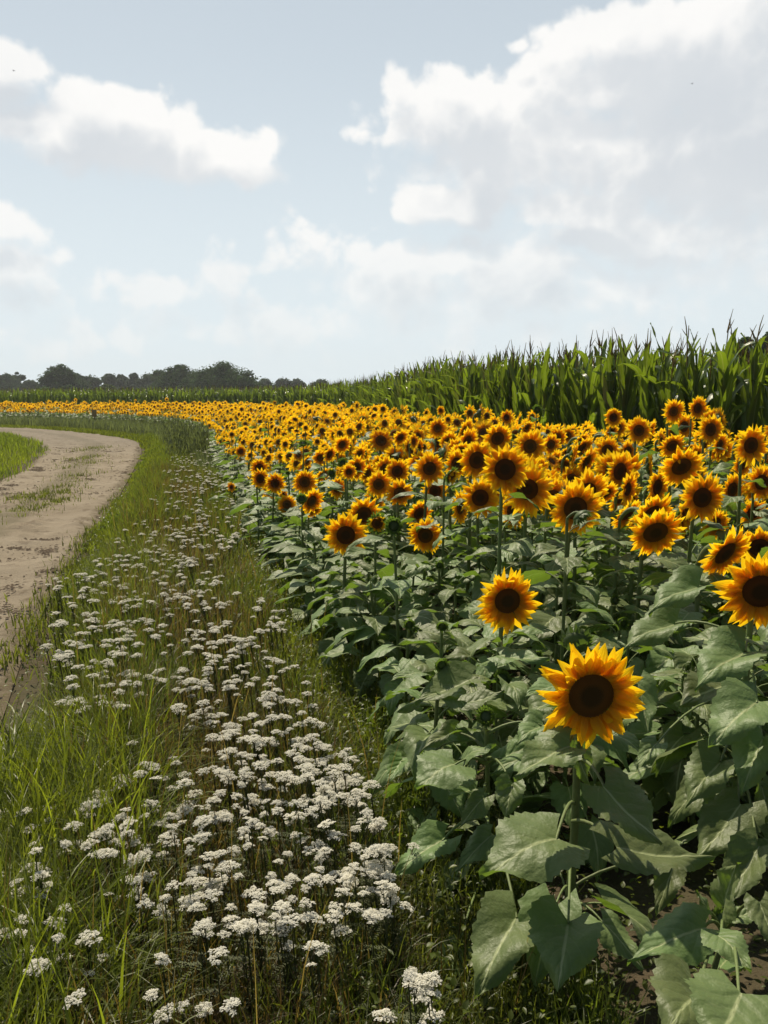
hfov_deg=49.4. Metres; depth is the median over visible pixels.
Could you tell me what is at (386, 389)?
corn plant
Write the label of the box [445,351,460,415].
corn plant
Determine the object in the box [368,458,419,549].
sunflower
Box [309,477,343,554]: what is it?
sunflower
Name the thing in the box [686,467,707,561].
sunflower
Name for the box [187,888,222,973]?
yarrow
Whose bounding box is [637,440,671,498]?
sunflower
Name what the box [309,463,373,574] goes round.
sunflower
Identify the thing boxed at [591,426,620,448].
sunflower
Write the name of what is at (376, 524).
sunflower
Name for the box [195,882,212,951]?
yarrow
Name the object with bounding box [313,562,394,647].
sunflower
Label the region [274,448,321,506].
sunflower
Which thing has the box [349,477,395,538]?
sunflower
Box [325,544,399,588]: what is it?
sunflower
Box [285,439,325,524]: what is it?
sunflower
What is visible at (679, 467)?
sunflower
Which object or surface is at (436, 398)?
corn plant
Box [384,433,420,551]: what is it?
sunflower
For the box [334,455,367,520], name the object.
sunflower
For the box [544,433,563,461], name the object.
sunflower
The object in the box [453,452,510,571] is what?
sunflower
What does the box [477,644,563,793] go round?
sunflower
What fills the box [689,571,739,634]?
sunflower
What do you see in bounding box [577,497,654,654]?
sunflower
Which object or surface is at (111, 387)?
tree
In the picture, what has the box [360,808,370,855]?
yarrow
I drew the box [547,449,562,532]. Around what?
sunflower
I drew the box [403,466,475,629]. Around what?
sunflower
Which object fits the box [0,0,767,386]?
sky
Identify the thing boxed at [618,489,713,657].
sunflower
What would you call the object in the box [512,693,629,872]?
sunflower
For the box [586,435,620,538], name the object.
sunflower
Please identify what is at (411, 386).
corn plant
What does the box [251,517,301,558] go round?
sunflower
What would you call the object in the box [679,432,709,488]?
sunflower
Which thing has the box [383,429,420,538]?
sunflower
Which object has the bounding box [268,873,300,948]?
yarrow
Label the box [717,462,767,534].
sunflower
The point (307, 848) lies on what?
yarrow
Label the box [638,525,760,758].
sunflower
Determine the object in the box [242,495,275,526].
sunflower
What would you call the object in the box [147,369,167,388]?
tree
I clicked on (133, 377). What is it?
tree
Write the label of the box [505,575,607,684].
sunflower
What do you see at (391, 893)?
yarrow
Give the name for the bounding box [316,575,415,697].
sunflower
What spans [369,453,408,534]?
sunflower
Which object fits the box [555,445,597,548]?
sunflower
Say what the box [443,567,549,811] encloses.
sunflower
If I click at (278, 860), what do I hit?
yarrow
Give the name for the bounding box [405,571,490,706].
sunflower
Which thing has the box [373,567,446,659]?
sunflower
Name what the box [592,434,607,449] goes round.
sunflower
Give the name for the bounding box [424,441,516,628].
sunflower
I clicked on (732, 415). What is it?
corn plant
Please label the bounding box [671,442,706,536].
sunflower
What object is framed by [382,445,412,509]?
sunflower
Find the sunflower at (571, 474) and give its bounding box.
[530,467,580,577]
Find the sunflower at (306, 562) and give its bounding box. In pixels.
[282,527,348,607]
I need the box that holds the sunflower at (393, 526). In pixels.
[342,516,439,694]
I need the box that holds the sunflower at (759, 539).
[703,525,767,649]
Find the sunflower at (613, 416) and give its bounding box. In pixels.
[600,408,642,518]
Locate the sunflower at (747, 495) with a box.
[717,466,765,536]
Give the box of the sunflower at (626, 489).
[577,469,637,629]
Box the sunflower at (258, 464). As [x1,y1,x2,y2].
[236,458,277,536]
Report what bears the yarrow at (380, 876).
on the ground at (642, 889)
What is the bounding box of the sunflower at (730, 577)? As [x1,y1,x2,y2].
[727,575,767,661]
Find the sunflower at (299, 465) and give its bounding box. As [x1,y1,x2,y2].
[287,461,314,516]
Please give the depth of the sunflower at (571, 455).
7.23 m
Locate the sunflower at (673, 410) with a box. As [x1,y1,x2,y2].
[638,399,685,504]
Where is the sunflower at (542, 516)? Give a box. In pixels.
[494,476,561,609]
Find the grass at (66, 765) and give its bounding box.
[0,415,660,1023]
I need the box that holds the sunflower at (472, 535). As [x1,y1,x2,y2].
[458,492,518,570]
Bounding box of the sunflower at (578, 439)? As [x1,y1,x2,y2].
[545,431,588,457]
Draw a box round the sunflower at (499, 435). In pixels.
[471,422,511,568]
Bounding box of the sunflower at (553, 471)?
[514,469,564,569]
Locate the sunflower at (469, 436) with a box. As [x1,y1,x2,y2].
[446,426,477,555]
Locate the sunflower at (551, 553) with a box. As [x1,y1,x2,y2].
[548,527,610,581]
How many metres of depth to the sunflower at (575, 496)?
3.87 m
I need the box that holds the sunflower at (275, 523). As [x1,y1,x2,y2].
[260,519,317,565]
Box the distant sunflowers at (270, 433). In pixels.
[0,397,767,829]
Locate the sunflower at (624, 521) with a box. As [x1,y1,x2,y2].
[567,499,654,663]
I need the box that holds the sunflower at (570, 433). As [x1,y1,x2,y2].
[564,427,576,446]
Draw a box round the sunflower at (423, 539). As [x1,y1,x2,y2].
[389,515,454,621]
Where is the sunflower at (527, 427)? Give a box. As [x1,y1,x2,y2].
[517,421,533,530]
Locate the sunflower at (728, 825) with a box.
[623,551,767,908]
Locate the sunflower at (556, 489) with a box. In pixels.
[506,476,589,642]
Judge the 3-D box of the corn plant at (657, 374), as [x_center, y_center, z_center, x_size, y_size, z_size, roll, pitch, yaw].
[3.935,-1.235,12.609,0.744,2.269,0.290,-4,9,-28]
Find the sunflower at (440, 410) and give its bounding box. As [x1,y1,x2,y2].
[431,405,444,450]
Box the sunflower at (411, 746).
[370,657,506,840]
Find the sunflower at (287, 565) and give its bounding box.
[283,526,310,581]
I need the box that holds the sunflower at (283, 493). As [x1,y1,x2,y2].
[249,491,300,538]
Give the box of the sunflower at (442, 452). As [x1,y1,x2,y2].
[400,440,458,558]
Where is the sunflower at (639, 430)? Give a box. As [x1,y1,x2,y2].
[624,414,652,504]
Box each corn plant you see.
[380,371,389,409]
[381,374,389,407]
[382,370,398,408]
[389,375,405,409]
[392,381,399,410]
[393,372,397,401]
[394,372,410,408]
[396,366,404,407]
[398,367,410,413]
[398,368,404,414]
[399,366,413,404]
[401,373,408,404]
[403,362,414,412]
[403,364,422,411]
[404,372,413,413]
[406,375,410,413]
[407,381,421,414]
[410,357,426,416]
[411,365,417,412]
[412,365,422,411]
[416,369,428,416]
[417,365,433,410]
[418,358,429,415]
[418,365,428,415]
[422,363,442,408]
[423,358,440,418]
[424,367,449,406]
[425,361,434,411]
[426,360,436,414]
[427,352,450,416]
[428,372,448,417]
[433,368,449,413]
[435,358,442,418]
[439,357,450,415]
[440,358,470,415]
[441,359,451,379]
[442,355,447,408]
[444,351,469,414]
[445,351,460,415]
[447,357,458,413]
[448,367,464,410]
[449,357,465,414]
[452,355,481,420]
[456,356,482,403]
[457,355,469,421]
[463,356,500,419]
[467,356,480,406]
[472,354,480,417]
[479,357,509,419]
[480,359,487,414]
[483,353,500,410]
[483,356,502,418]
[490,341,509,422]
[490,354,494,373]
[493,346,501,405]
[494,349,518,427]
[494,355,502,413]
[499,340,527,427]
[509,348,527,419]
[511,340,545,413]
[516,344,527,418]
[519,358,537,423]
[527,345,553,430]
[529,353,539,404]
[534,366,555,423]
[537,344,553,411]
[540,362,553,426]
[541,345,581,424]
[541,358,555,424]
[546,343,557,414]
[555,343,583,445]
[556,341,569,450]
[559,350,592,425]
[560,347,563,379]
[562,363,603,455]
[570,335,580,444]
[571,331,595,423]
[571,341,579,443]
[577,329,613,432]
[578,344,592,428]
[582,347,613,442]
[588,345,639,424]
[594,330,606,367]
[595,339,618,401]
[597,333,617,429]
[597,335,639,438]
[606,329,634,408]
[606,334,612,374]
[610,337,639,441]
[616,335,654,446]
[619,334,657,478]
[629,334,643,405]
[632,356,659,399]
[634,323,700,472]
[635,332,658,483]
[645,316,709,483]
[651,348,659,421]
[652,326,672,445]
[652,345,670,470]
[653,338,701,443]
[655,329,739,444]
[657,356,712,419]
[660,339,689,429]
[660,347,707,413]
[669,341,685,485]
[677,346,732,470]
[679,332,708,431]
[694,341,767,463]
[699,356,741,469]
[705,342,749,436]
[705,344,724,464]
[708,338,745,437]
[711,310,746,480]
[727,319,738,428]
[729,315,767,498]
[732,324,756,422]
[732,332,767,415]
[737,339,753,403]
[739,334,767,502]
[745,380,767,507]
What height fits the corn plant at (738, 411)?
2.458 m
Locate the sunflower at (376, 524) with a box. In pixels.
[322,511,418,688]
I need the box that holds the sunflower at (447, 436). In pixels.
[434,431,465,550]
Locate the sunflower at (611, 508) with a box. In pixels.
[576,485,642,624]
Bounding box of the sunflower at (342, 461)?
[318,457,361,560]
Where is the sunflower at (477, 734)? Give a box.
[395,660,532,830]
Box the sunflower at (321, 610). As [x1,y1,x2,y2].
[297,557,371,644]
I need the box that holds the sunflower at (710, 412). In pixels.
[685,407,723,474]
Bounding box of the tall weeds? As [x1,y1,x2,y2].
[103,411,212,458]
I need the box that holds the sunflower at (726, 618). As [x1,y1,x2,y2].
[699,564,738,625]
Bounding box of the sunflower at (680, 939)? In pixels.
[627,862,767,1023]
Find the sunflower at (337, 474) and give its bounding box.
[326,466,352,518]
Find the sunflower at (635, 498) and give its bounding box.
[598,487,652,618]
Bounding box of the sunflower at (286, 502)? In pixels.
[265,495,306,553]
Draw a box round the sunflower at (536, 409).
[530,404,546,437]
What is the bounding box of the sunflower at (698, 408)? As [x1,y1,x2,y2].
[671,395,713,535]
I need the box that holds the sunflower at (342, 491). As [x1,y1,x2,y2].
[309,465,373,562]
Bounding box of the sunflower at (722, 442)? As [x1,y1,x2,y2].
[705,433,734,537]
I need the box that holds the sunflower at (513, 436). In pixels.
[481,434,518,538]
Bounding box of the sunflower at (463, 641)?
[379,621,495,760]
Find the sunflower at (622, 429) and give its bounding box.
[607,419,626,443]
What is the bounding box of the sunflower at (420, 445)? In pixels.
[385,438,424,511]
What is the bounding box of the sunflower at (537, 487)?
[490,458,563,675]
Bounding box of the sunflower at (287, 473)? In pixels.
[259,470,298,543]
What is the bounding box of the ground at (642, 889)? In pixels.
[0,427,767,1023]
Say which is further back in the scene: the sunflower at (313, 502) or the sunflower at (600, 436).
the sunflower at (600, 436)
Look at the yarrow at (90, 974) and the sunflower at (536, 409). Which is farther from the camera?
the sunflower at (536, 409)
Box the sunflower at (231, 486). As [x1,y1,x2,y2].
[207,481,251,507]
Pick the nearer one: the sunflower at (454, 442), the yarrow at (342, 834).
the yarrow at (342, 834)
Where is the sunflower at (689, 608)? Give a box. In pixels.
[629,595,708,722]
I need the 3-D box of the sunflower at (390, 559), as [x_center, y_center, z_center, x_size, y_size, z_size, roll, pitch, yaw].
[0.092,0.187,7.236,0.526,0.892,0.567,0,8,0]
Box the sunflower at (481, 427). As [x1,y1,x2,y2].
[465,419,492,543]
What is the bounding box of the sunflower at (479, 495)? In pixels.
[431,478,513,658]
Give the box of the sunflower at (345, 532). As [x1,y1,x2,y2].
[304,511,381,672]
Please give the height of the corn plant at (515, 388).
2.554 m
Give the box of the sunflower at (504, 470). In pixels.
[460,442,544,658]
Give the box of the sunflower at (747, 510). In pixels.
[740,499,767,532]
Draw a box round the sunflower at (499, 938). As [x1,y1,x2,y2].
[386,660,559,1000]
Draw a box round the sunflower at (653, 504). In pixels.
[587,492,675,657]
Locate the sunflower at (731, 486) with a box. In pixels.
[686,472,748,603]
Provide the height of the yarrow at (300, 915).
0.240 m
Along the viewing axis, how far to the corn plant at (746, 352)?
11.70 m
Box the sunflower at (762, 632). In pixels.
[713,504,767,700]
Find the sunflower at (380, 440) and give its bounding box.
[359,428,406,506]
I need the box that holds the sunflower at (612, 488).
[559,481,636,631]
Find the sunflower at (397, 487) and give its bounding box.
[364,477,421,579]
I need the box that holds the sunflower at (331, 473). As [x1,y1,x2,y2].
[306,469,353,554]
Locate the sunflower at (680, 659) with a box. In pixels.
[664,627,767,736]
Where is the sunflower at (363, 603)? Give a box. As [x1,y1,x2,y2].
[330,556,413,653]
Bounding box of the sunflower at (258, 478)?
[228,467,276,544]
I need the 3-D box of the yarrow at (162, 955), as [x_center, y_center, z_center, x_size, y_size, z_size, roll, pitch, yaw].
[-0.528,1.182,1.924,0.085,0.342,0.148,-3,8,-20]
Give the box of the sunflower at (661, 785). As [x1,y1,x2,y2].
[622,655,732,821]
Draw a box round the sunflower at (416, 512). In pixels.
[378,500,437,593]
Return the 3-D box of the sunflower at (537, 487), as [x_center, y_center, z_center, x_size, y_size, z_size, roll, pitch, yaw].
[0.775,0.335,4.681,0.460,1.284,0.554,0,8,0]
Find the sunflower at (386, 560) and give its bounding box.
[338,541,418,605]
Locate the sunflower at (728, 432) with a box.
[713,429,733,477]
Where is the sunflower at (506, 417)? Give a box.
[495,409,512,439]
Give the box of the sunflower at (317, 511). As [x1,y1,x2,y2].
[283,507,327,582]
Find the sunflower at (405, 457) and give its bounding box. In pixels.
[383,453,412,510]
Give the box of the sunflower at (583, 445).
[567,437,594,458]
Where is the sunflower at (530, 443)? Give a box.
[495,429,554,563]
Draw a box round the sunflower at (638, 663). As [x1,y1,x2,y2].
[568,618,667,761]
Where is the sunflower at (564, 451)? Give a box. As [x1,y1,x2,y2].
[561,447,571,455]
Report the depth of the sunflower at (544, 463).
6.61 m
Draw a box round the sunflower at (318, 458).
[302,450,335,530]
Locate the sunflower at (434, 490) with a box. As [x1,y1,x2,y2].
[395,481,458,574]
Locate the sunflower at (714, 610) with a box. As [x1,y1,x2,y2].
[649,552,722,619]
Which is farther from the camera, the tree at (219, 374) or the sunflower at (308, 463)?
the tree at (219, 374)
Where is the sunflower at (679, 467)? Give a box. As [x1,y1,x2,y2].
[639,445,709,626]
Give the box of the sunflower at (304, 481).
[275,468,325,569]
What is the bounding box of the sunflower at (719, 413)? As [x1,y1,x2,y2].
[687,407,730,541]
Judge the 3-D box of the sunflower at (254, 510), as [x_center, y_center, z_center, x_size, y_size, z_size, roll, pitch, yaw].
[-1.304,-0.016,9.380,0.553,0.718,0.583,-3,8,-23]
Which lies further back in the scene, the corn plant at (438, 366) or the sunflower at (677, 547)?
the corn plant at (438, 366)
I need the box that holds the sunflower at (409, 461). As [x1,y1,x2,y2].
[384,450,428,553]
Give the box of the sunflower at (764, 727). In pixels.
[693,658,767,803]
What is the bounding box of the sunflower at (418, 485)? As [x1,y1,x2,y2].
[403,452,441,556]
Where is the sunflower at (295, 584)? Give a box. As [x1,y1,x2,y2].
[273,541,342,622]
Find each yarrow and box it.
[0,927,9,976]
[0,942,19,975]
[2,928,27,972]
[8,807,30,841]
[9,878,23,943]
[11,887,24,903]
[13,957,50,1001]
[14,914,28,930]
[16,847,58,932]
[19,862,40,885]
[21,824,36,842]
[24,893,48,935]
[28,870,49,920]
[35,865,51,880]
[35,881,52,913]
[41,452,380,854]
[42,916,66,977]
[45,953,70,990]
[50,839,78,917]
[51,932,64,998]
[54,904,73,969]
[59,821,83,887]
[61,936,94,1018]
[62,988,85,1023]
[66,930,109,1013]
[67,807,90,831]
[67,844,91,883]
[71,801,93,832]
[72,831,102,873]
[72,838,100,905]
[82,799,102,844]
[82,970,95,1023]
[87,847,117,900]
[88,850,102,891]
[92,892,115,941]
[95,953,108,994]
[97,823,114,877]
[97,829,114,865]
[107,829,135,874]
[108,837,126,849]
[108,874,134,941]
[110,816,129,840]
[111,807,130,836]
[116,812,125,853]
[117,875,158,968]
[119,819,137,873]
[121,853,150,915]
[123,898,166,988]
[126,885,147,925]
[130,839,140,870]
[133,847,152,931]
[134,799,160,848]
[134,952,171,1022]
[135,871,156,928]
[138,903,170,947]
[139,813,148,866]
[140,894,171,980]
[142,988,158,1023]
[143,776,160,816]
[149,820,167,870]
[151,824,179,906]
[151,880,194,986]
[152,1002,175,1023]
[153,831,176,896]
[156,838,179,882]
[156,851,168,888]
[157,830,177,869]
[162,805,192,847]
[164,812,177,859]
[167,778,192,836]
[168,878,213,969]
[170,896,193,960]
[170,902,212,987]
[172,844,194,888]
[172,919,217,1020]
[173,894,199,982]
[174,871,196,957]
[176,901,198,970]
[177,820,186,879]
[177,1000,189,1023]
[178,831,216,917]
[178,866,204,923]
[178,917,215,997]
[179,837,192,877]
[181,891,205,972]
[183,888,204,939]
[183,918,227,1016]
[185,851,214,898]
[187,814,211,888]
[187,876,206,929]
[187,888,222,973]
[188,946,229,1023]
[192,804,210,849]
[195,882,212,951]
[195,1001,213,1023]
[199,811,219,860]
[199,818,212,852]
[200,863,213,921]
[202,873,230,944]
[203,789,234,844]
[203,930,251,1016]
[204,849,227,946]
[204,878,222,935]
[205,866,230,918]
[206,796,220,850]
[209,812,233,858]
[210,809,228,862]
[214,903,250,956]
[216,803,240,872]
[216,915,239,989]
[217,921,249,1019]
[218,845,240,876]
[218,860,240,949]
[218,922,245,1020]
[219,873,242,939]
[219,997,240,1023]
[222,792,244,846]
[223,918,261,1021]
[224,781,245,856]
[224,809,249,858]
[224,925,274,1022]
[226,826,250,898]
[229,816,265,884]
[229,834,265,883]
[231,901,267,1004]
[232,842,254,916]
[233,818,270,913]
[233,885,262,956]
[233,900,282,985]
[234,918,270,1003]
[235,920,270,977]
[236,822,265,887]
[239,891,266,961]
[245,836,267,909]
[250,811,284,867]
[251,871,276,951]
[251,919,292,1012]
[252,912,302,1010]
[254,825,284,898]
[256,799,270,867]
[257,828,275,871]
[259,799,293,846]
[260,882,305,950]
[260,900,301,987]
[260,911,301,976]
[260,930,309,1008]
[261,859,282,947]
[261,879,286,974]
[263,886,285,979]
[263,914,290,1005]
[265,939,295,1014]
[266,807,296,879]
[266,913,308,1014]
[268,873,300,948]
[269,895,316,983]
[270,820,292,871]
[271,813,303,872]
[272,775,299,849]
[272,777,286,852]
[275,831,311,908]
[278,798,307,879]
[280,811,319,865]
[280,897,315,1002]
[281,851,295,933]
[283,835,309,873]
[286,962,316,1021]
[287,911,325,989]
[287,940,329,1023]
[288,876,312,960]
[288,884,326,974]
[291,911,336,1006]
[292,846,318,910]
[293,772,314,843]
[294,806,331,872]
[294,873,335,957]
[296,866,324,962]
[300,792,327,846]
[300,798,329,848]
[300,874,334,953]
[302,847,333,921]
[303,778,340,841]
[303,795,327,870]
[303,839,327,873]
[304,803,338,857]
[304,819,338,899]
[304,901,342,987]
[305,795,335,864]
[305,851,328,905]
[307,784,331,861]
[309,799,345,867]
[309,910,343,989]
[310,789,335,868]
[314,786,328,862]
[314,799,337,844]
[314,830,340,904]
[316,870,339,902]
[319,873,358,967]
[320,832,340,892]
[320,887,352,970]
[326,878,357,940]
[327,871,351,934]
[329,866,361,916]
[329,924,351,978]
[330,833,361,877]
[331,799,354,859]
[332,792,352,859]
[333,882,367,939]
[336,862,375,945]
[337,788,363,855]
[339,843,379,906]
[340,794,362,862]
[340,842,360,902]
[341,825,362,885]
[342,788,365,849]
[342,802,366,835]
[342,886,368,938]
[342,902,378,965]
[343,909,381,1021]
[344,807,372,898]
[344,890,368,975]
[347,815,372,896]
[348,868,381,953]
[350,854,370,957]
[351,792,386,839]
[352,859,383,928]
[352,907,379,957]
[354,844,382,926]
[354,886,380,961]
[357,822,378,870]
[357,913,392,981]
[358,908,396,1016]
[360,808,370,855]
[360,817,385,879]
[360,843,391,942]
[360,880,390,959]
[360,882,399,978]
[361,822,393,870]
[361,889,407,963]
[363,852,391,919]
[363,858,392,934]
[363,869,399,936]
[363,889,400,961]
[368,871,399,942]
[368,887,401,981]
[371,886,397,969]
[372,1008,396,1023]
[374,893,395,947]
[376,820,387,858]
[382,969,416,1023]
[383,843,404,889]
[385,901,415,962]
[387,972,428,1023]
[388,966,419,1023]
[390,974,423,1022]
[396,842,422,941]
[403,971,442,1023]
[403,987,432,1022]
[404,984,441,1023]
[417,1006,444,1023]
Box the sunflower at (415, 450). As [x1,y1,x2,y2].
[400,447,452,558]
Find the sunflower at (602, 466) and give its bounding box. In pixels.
[572,449,649,620]
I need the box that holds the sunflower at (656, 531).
[580,507,702,712]
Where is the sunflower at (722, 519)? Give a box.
[685,508,730,626]
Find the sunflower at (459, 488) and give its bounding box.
[409,448,462,567]
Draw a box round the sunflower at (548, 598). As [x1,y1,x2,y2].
[541,472,624,620]
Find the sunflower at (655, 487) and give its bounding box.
[619,468,681,605]
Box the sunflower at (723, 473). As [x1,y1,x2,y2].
[714,446,742,507]
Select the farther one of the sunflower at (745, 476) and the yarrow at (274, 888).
the sunflower at (745, 476)
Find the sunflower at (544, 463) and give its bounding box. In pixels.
[495,457,560,560]
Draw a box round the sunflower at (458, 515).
[409,489,495,629]
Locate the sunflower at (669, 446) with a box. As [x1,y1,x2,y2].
[642,433,685,507]
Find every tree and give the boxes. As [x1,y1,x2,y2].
[0,372,21,391]
[12,372,27,380]
[13,379,37,393]
[36,363,87,390]
[59,385,78,391]
[74,373,91,390]
[84,374,102,390]
[94,383,118,391]
[100,373,124,387]
[112,374,129,388]
[124,373,138,389]
[130,372,152,388]
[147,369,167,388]
[152,363,196,390]
[177,369,205,389]
[186,360,264,389]
[258,378,274,387]
[272,378,294,389]
[291,378,305,386]
[310,379,327,385]
[738,336,754,359]
[753,331,767,356]
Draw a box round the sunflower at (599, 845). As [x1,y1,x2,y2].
[491,623,649,881]
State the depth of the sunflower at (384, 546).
5.95 m
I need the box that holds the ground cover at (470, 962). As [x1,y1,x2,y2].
[0,484,767,1023]
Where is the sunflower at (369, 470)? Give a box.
[336,463,375,515]
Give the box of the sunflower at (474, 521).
[444,477,482,570]
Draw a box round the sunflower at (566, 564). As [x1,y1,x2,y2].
[504,510,619,770]
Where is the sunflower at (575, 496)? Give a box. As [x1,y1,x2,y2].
[519,479,623,710]
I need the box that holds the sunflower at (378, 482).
[362,467,399,558]
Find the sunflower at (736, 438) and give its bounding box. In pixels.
[715,431,744,476]
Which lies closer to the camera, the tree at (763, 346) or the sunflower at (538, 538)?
the sunflower at (538, 538)
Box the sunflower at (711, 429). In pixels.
[671,413,727,546]
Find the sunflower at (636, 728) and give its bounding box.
[627,660,747,803]
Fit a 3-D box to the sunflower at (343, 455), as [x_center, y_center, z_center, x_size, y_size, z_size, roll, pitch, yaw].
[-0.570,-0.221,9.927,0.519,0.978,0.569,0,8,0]
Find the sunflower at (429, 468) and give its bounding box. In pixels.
[386,450,455,589]
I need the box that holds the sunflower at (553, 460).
[529,454,559,544]
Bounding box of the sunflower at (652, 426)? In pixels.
[636,419,656,500]
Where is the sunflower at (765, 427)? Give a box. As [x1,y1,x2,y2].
[762,425,767,439]
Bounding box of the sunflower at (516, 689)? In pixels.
[448,669,572,818]
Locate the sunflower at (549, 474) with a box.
[501,470,572,569]
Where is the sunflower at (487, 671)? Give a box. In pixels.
[447,600,552,727]
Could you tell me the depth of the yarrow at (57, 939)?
1.99 m
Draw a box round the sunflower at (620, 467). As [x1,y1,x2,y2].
[569,450,636,616]
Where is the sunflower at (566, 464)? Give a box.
[551,454,570,474]
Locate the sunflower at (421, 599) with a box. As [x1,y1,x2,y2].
[399,560,471,656]
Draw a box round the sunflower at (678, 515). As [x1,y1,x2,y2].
[617,501,701,648]
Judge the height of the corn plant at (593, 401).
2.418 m
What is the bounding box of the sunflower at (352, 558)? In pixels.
[327,542,378,583]
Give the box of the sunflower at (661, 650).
[589,637,680,770]
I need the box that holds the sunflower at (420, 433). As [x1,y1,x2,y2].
[401,427,424,512]
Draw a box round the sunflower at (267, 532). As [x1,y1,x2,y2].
[244,518,277,537]
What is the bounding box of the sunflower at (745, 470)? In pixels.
[709,455,751,534]
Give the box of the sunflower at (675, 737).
[623,645,764,833]
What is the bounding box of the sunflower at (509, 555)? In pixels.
[459,496,554,671]
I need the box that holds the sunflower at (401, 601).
[369,560,437,638]
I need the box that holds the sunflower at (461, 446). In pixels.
[439,441,472,554]
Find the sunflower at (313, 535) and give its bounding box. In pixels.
[256,492,327,608]
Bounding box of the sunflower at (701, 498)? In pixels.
[643,471,725,647]
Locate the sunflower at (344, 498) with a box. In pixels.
[329,481,366,519]
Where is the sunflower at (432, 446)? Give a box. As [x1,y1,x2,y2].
[415,433,452,495]
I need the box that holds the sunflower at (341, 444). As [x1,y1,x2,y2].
[320,435,351,525]
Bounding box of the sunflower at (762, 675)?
[675,646,767,803]
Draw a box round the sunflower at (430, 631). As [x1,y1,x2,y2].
[357,618,456,723]
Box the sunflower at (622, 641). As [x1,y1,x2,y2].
[565,594,646,723]
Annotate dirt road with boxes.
[0,427,140,721]
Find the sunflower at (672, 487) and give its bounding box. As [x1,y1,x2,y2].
[671,486,699,544]
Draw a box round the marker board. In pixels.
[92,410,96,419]
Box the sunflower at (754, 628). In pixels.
[753,626,767,698]
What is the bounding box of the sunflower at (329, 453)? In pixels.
[306,446,335,525]
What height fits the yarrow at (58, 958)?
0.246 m
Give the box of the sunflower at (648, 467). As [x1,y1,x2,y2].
[638,453,667,559]
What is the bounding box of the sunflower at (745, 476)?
[717,474,746,529]
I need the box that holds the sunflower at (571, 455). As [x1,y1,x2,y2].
[533,442,584,576]
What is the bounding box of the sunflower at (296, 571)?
[275,522,341,591]
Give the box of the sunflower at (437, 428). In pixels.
[407,417,458,557]
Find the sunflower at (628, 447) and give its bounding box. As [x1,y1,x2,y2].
[619,439,644,479]
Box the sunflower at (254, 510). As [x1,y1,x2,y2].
[242,485,281,530]
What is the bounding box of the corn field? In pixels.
[0,333,767,501]
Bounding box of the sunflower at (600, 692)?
[478,642,715,991]
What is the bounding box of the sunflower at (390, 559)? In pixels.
[368,484,410,561]
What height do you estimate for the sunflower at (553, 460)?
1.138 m
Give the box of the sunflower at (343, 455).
[322,453,355,516]
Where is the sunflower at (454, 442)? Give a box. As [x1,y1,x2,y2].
[440,437,465,546]
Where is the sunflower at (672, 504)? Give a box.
[642,437,683,508]
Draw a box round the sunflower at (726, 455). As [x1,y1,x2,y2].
[705,437,736,526]
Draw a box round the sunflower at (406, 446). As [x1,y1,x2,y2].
[396,436,419,516]
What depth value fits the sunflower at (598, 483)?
4.39 m
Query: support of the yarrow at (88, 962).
on the ground at (642, 889)
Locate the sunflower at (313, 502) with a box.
[262,488,329,602]
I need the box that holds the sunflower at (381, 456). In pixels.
[362,454,402,509]
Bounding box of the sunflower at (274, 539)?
[270,524,321,569]
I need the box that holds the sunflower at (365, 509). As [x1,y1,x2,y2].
[317,497,407,606]
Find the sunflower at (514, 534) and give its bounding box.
[446,502,530,596]
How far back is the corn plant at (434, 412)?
20.40 m
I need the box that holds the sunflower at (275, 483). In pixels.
[245,471,287,553]
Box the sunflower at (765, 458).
[731,446,767,520]
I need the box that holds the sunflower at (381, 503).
[364,492,389,540]
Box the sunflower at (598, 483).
[530,467,619,670]
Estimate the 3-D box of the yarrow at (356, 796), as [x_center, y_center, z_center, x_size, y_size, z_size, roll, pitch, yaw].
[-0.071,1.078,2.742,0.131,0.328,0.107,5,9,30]
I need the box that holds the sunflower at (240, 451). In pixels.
[226,445,246,487]
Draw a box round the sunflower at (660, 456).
[642,452,678,502]
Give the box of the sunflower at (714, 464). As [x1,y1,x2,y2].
[710,442,747,526]
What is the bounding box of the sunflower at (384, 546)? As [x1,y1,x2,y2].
[359,532,404,615]
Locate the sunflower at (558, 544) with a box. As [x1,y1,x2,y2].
[511,476,572,641]
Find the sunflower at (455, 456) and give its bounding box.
[416,448,471,594]
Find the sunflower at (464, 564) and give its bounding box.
[457,489,504,570]
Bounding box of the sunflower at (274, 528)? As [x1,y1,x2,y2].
[259,516,326,570]
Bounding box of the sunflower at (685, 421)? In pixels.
[673,412,695,486]
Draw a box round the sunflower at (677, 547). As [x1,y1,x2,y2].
[636,546,679,595]
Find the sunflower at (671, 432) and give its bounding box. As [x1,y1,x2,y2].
[642,424,685,492]
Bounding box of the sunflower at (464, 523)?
[452,490,496,568]
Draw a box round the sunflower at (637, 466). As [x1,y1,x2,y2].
[572,450,642,579]
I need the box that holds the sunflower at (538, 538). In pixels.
[479,453,564,610]
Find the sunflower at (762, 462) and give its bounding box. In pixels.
[722,456,767,528]
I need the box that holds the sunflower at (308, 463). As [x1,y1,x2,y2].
[279,455,326,529]
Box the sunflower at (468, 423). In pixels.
[455,417,473,486]
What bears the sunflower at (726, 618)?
on the ground at (642, 889)
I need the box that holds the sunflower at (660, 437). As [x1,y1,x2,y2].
[639,431,676,502]
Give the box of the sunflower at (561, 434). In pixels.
[538,427,567,514]
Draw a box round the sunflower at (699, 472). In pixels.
[669,466,702,560]
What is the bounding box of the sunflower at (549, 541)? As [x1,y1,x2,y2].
[530,526,591,615]
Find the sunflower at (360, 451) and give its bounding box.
[326,445,366,504]
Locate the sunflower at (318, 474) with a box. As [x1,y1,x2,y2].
[294,468,331,539]
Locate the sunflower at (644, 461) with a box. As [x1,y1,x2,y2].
[638,457,645,495]
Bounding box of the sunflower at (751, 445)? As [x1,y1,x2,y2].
[692,424,767,627]

